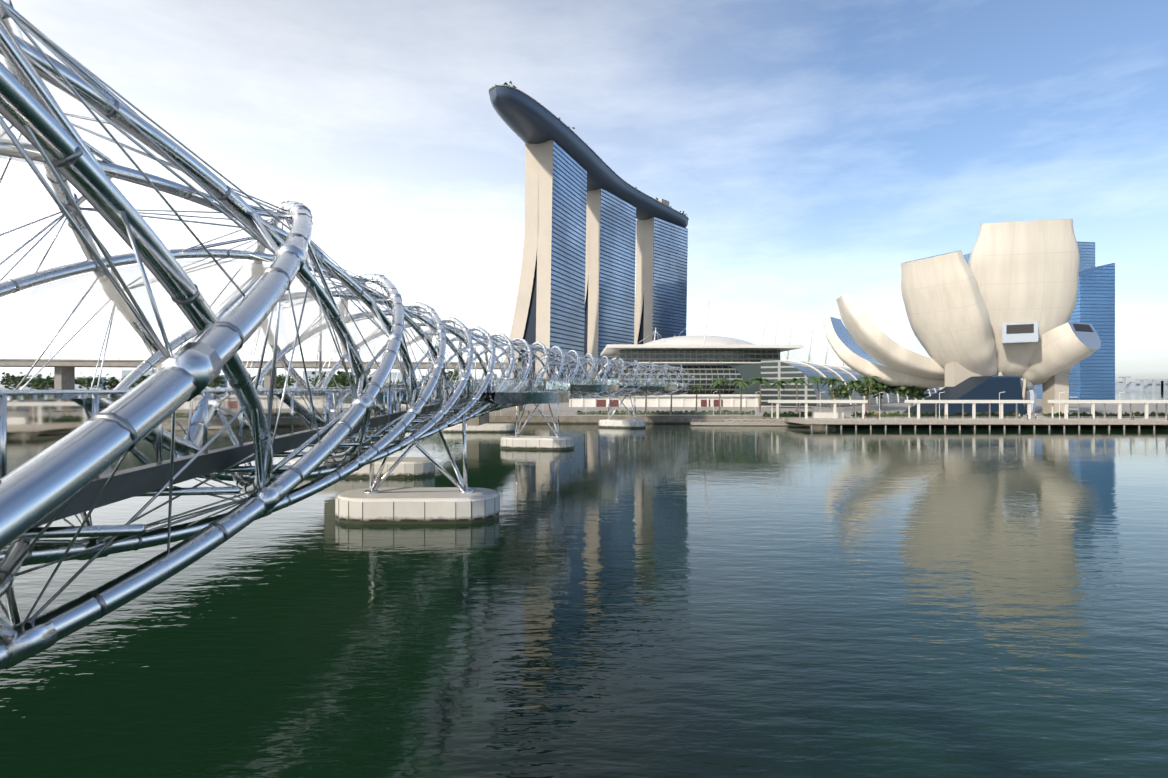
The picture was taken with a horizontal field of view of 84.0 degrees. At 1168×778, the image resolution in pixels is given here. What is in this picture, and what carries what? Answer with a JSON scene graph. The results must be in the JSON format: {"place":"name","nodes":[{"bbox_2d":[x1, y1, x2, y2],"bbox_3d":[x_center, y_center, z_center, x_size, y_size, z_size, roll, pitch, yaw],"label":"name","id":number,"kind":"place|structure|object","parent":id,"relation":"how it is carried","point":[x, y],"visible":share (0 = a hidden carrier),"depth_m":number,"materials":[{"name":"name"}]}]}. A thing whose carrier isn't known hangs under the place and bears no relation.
{"place":"outdoors","nodes":[
{"label":"outdoors","id":0,"kind":"place"},
{"bbox_2d":[324,391,541,466],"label":"road bridge","id":1,"kind":"structure","parent":0,"point":[479,420],"depth_m":161.07,"materials":[{"name":"beige concrete"}]},
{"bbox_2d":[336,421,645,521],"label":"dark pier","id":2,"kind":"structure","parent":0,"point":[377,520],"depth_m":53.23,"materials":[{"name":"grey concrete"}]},
{"bbox_2d":[478,385,677,403],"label":"pod floor","id":3,"kind":"structure","parent":0,"point":[528,397],"depth_m":72.04,"materials":[{"name":"silver metal"}]},
{"bbox_2d":[483,378,676,411],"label":"pod posts","id":4,"kind":"object","parent":3,"relation":"on","point":[560,390],"visible":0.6,"depth_m":83.65,"materials":[{"name":"silver metal"}]},
{"bbox_2d":[495,378,677,391],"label":"pod glass","id":5,"kind":"object","parent":3,"relation":"on","point":[563,383],"visible":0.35,"depth_m":87.07,"materials":[{"name":"glass"}]},
{"bbox_2d":[0,391,1167,777],"bbox_3d":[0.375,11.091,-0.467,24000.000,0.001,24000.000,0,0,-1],"label":"water","id":6,"kind":"structure","parent":0,"point":[728,601],"depth_m":30.69,"materials":[{"name":"green liquid"}]},
{"bbox_2d":[0,359,521,389],"bbox_3d":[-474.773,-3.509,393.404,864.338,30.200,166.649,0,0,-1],"label":"road bridge","id":7,"kind":"structure","parent":6,"relation":"on","point":[64,374],"depth_m":415.65,"materials":[{"name":"concrete"}]},
{"bbox_2d":[50,342,251,360],"bbox_3d":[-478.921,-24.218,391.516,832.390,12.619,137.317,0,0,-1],"label":"expressway lamps","id":8,"kind":"object","parent":7,"relation":"on","point":[119,352],"visible":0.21,"depth_m":423.48,"materials":[{"name":"grey metal"}]},
{"bbox_2d":[286,423,514,477],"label":"road bridge caps","id":9,"kind":"object","parent":6,"relation":"in","point":[404,467],"visible":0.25,"depth_m":81.79,"materials":[{"name":"beige concrete"}]},
{"bbox_2d":[287,328,540,475],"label":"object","id":10,"kind":"object","parent":6,"relation":"in","point":[320,362],"visible":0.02,"depth_m":81.04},
{"bbox_2d":[335,419,645,524],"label":"pier caps","id":11,"kind":"object","parent":6,"relation":"in","point":[483,503],"visible":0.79,"depth_m":53.77,"materials":[{"name":"beige concrete"}]},
{"bbox_2d":[364,391,635,493],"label":"bridge support struts","id":12,"kind":"object","parent":6,"relation":"in","point":[376,483],"visible":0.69,"depth_m":56.67,"materials":[{"name":"silver metal"}]},
{"bbox_2d":[0,0,693,669],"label":"bridge helix tubes","id":13,"kind":"object","parent":12,"relation":"on","point":[38,488],"visible":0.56,"depth_m":12.26},
{"bbox_2d":[0,126,436,356],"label":"canopy","id":14,"kind":"object","parent":13,"relation":"attached to","point":[210,279],"visible":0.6,"depth_m":26.22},
{"bbox_2d":[0,0,547,618],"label":"connectors","id":15,"kind":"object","parent":13,"relation":"attached to","point":[74,158],"depth_m":13.34,"materials":[{"name":"silver metal"}]},
{"bbox_2d":[0,0,683,669],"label":"helix struts","id":16,"kind":"object","parent":13,"relation":"attached to","point":[200,362],"visible":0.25,"depth_m":13.34,"materials":[{"name":"silver metal"}]},
{"bbox_2d":[0,0,686,626],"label":"bridge cables","id":17,"kind":"object","parent":13,"relation":"attached to","point":[140,316],"visible":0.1,"depth_m":13.40,"materials":[{"name":"silver metal"}]},
{"bbox_2d":[7,379,686,527],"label":"deck","id":18,"kind":"structure","parent":13,"relation":"attached to","point":[41,423],"depth_m":13.32,"materials":[{"name":"grey metal"}]},
{"bbox_2d":[0,378,668,538],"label":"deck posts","id":19,"kind":"object","parent":18,"relation":"on","point":[94,531],"visible":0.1,"depth_m":13.72,"materials":[{"name":"grey metal"}]},
{"bbox_2d":[395,399,1167,426],"bbox_3d":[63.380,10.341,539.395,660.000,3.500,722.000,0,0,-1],"label":"quay stone","id":20,"kind":"object","parent":6,"relation":"in","point":[507,415],"visible":0.06,"depth_m":218.63,"materials":[{"name":"stone"}]},
{"bbox_2d":[8,378,914,412],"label":"trunks","id":21,"kind":"object","parent":20,"relation":"on","point":[867,398],"visible":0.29,"depth_m":238.36,"materials":[{"name":"brown plant"}]},
{"bbox_2d":[0,367,930,399],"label":"leaves","id":22,"kind":"object","parent":21,"relation":"on","point":[876,386],"visible":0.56,"depth_m":271.53,"materials":[{"name":"green plant"}]},
{"bbox_2d":[502,140,687,393],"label":"hotel towers","id":23,"kind":"structure","parent":20,"relation":"on","point":[578,293],"depth_m":594.96,"materials":[{"name":"blue glass"}]},
{"bbox_2d":[489,85,687,227],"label":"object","id":24,"kind":"structure","parent":23,"relation":"on","point":[525,119],"depth_m":494.50,"materials":[{"name":"grey metal"}]},
{"bbox_2d":[492,81,685,214],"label":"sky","id":25,"kind":"structure","parent":24,"relation":"on","point":[510,82],"depth_m":434.26,"materials":[{"name":"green plant"}]},
{"bbox_2d":[656,198,668,205],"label":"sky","id":26,"kind":"structure","parent":24,"relation":"on","point":[665,202],"depth_m":718.90,"materials":[{"name":"white"}]},
{"bbox_2d":[727,364,760,393],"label":"glass facade","id":27,"kind":"structure","parent":20,"relation":"on","point":[747,371],"depth_m":323.05,"materials":[{"name":"grey glass"}]},
{"bbox_2d":[569,335,940,406],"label":"building","id":28,"kind":"structure","parent":20,"relation":"on","point":[772,370],"depth_m":325.05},
{"bbox_2d":[611,299,843,365],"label":"cable-stayed masts","id":29,"kind":"object","parent":28,"relation":"on","point":[655,331],"visible":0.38,"depth_m":371.31,"materials":[{"name":"white metal"}]},
{"bbox_2d":[575,410,1167,417],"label":"hedges","id":30,"kind":"object","parent":20,"relation":"on","point":[869,414],"visible":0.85,"depth_m":197.88,"materials":[{"name":"green plant"}]},
{"bbox_2d":[690,417,1167,424],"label":"boardwalk","id":31,"kind":"structure","parent":20,"relation":"on","point":[1014,420],"depth_m":176.18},
{"bbox_2d":[495,391,1167,422],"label":"railings","id":32,"kind":"object","parent":31,"relation":"on","point":[1059,416],"visible":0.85,"depth_m":185.51,"materials":[{"name":"white metal"}]},
{"bbox_2d":[768,400,1167,418],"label":"pergolas","id":33,"kind":"object","parent":31,"relation":"on","point":[834,412],"visible":1,"depth_m":187.05,"materials":[{"name":"white metal"}]},
{"bbox_2d":[823,219,1096,388],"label":"petals","id":34,"kind":"object","parent":20,"relation":"on","point":[959,310],"visible":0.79,"depth_m":222.55,"materials":[{"name":"white concrete"}]},
{"bbox_2d":[830,250,1100,365],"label":"skylight","id":35,"kind":"object","parent":34,"relation":"on","point":[1090,340],"visible":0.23,"depth_m":265.29,"materials":[{"name":"blue glass"}]},
{"bbox_2d":[1002,322,1037,343],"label":"window box","id":36,"kind":"object","parent":34,"relation":"on","point":[1019,338],"visible":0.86,"depth_m":217.79,"materials":[{"name":"grey metal"}]},
{"bbox_2d":[1006,324,1093,333],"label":"dark window","id":37,"kind":"structure","parent":34,"relation":"on","point":[1019,329],"depth_m":217.28,"materials":[{"name":"grey glass"}]},
{"bbox_2d":[904,376,1024,414],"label":"glass wall","id":38,"kind":"structure","parent":20,"relation":"on","point":[983,388],"depth_m":217.35,"materials":[{"name":"blue glass"}]},
{"bbox_2d":[945,362,1077,412],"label":"support column","id":39,"kind":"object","parent":20,"relation":"on","point":[957,373],"depth_m":230.26,"materials":[{"name":"beige concrete"}]},
{"bbox_2d":[811,424,1154,429],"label":"pier piles","id":40,"kind":"object","parent":6,"relation":"on","point":[975,427],"visible":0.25,"depth_m":176.01,"materials":[{"name":"concrete"}]},
{"bbox_2d":[963,241,1094,396],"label":"skyscraper","id":41,"kind":"structure","parent":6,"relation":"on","point":[1087,254],"depth_m":895.16,"materials":[{"name":"blue glass"}]},
{"bbox_2d":[1069,263,1114,398],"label":"skyscraper","id":42,"kind":"structure","parent":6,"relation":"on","point":[1094,378],"depth_m":747.65,"materials":[{"name":"blue glass"}]},
{"bbox_2d":[0,370,1167,390],"bbox_3d":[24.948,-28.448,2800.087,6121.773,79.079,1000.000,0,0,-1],"label":"skyline","id":43,"kind":"structure","parent":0,"point":[1154,385],"depth_m":2384.66,"materials":[{"name":"blue"}]},
{"bbox_2d":[489,85,688,219],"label":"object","id":44,"kind":"structure","parent":0,"point":[580,139],"depth_m":508.96,"materials":[{"name":"grey metal"}]}
]}

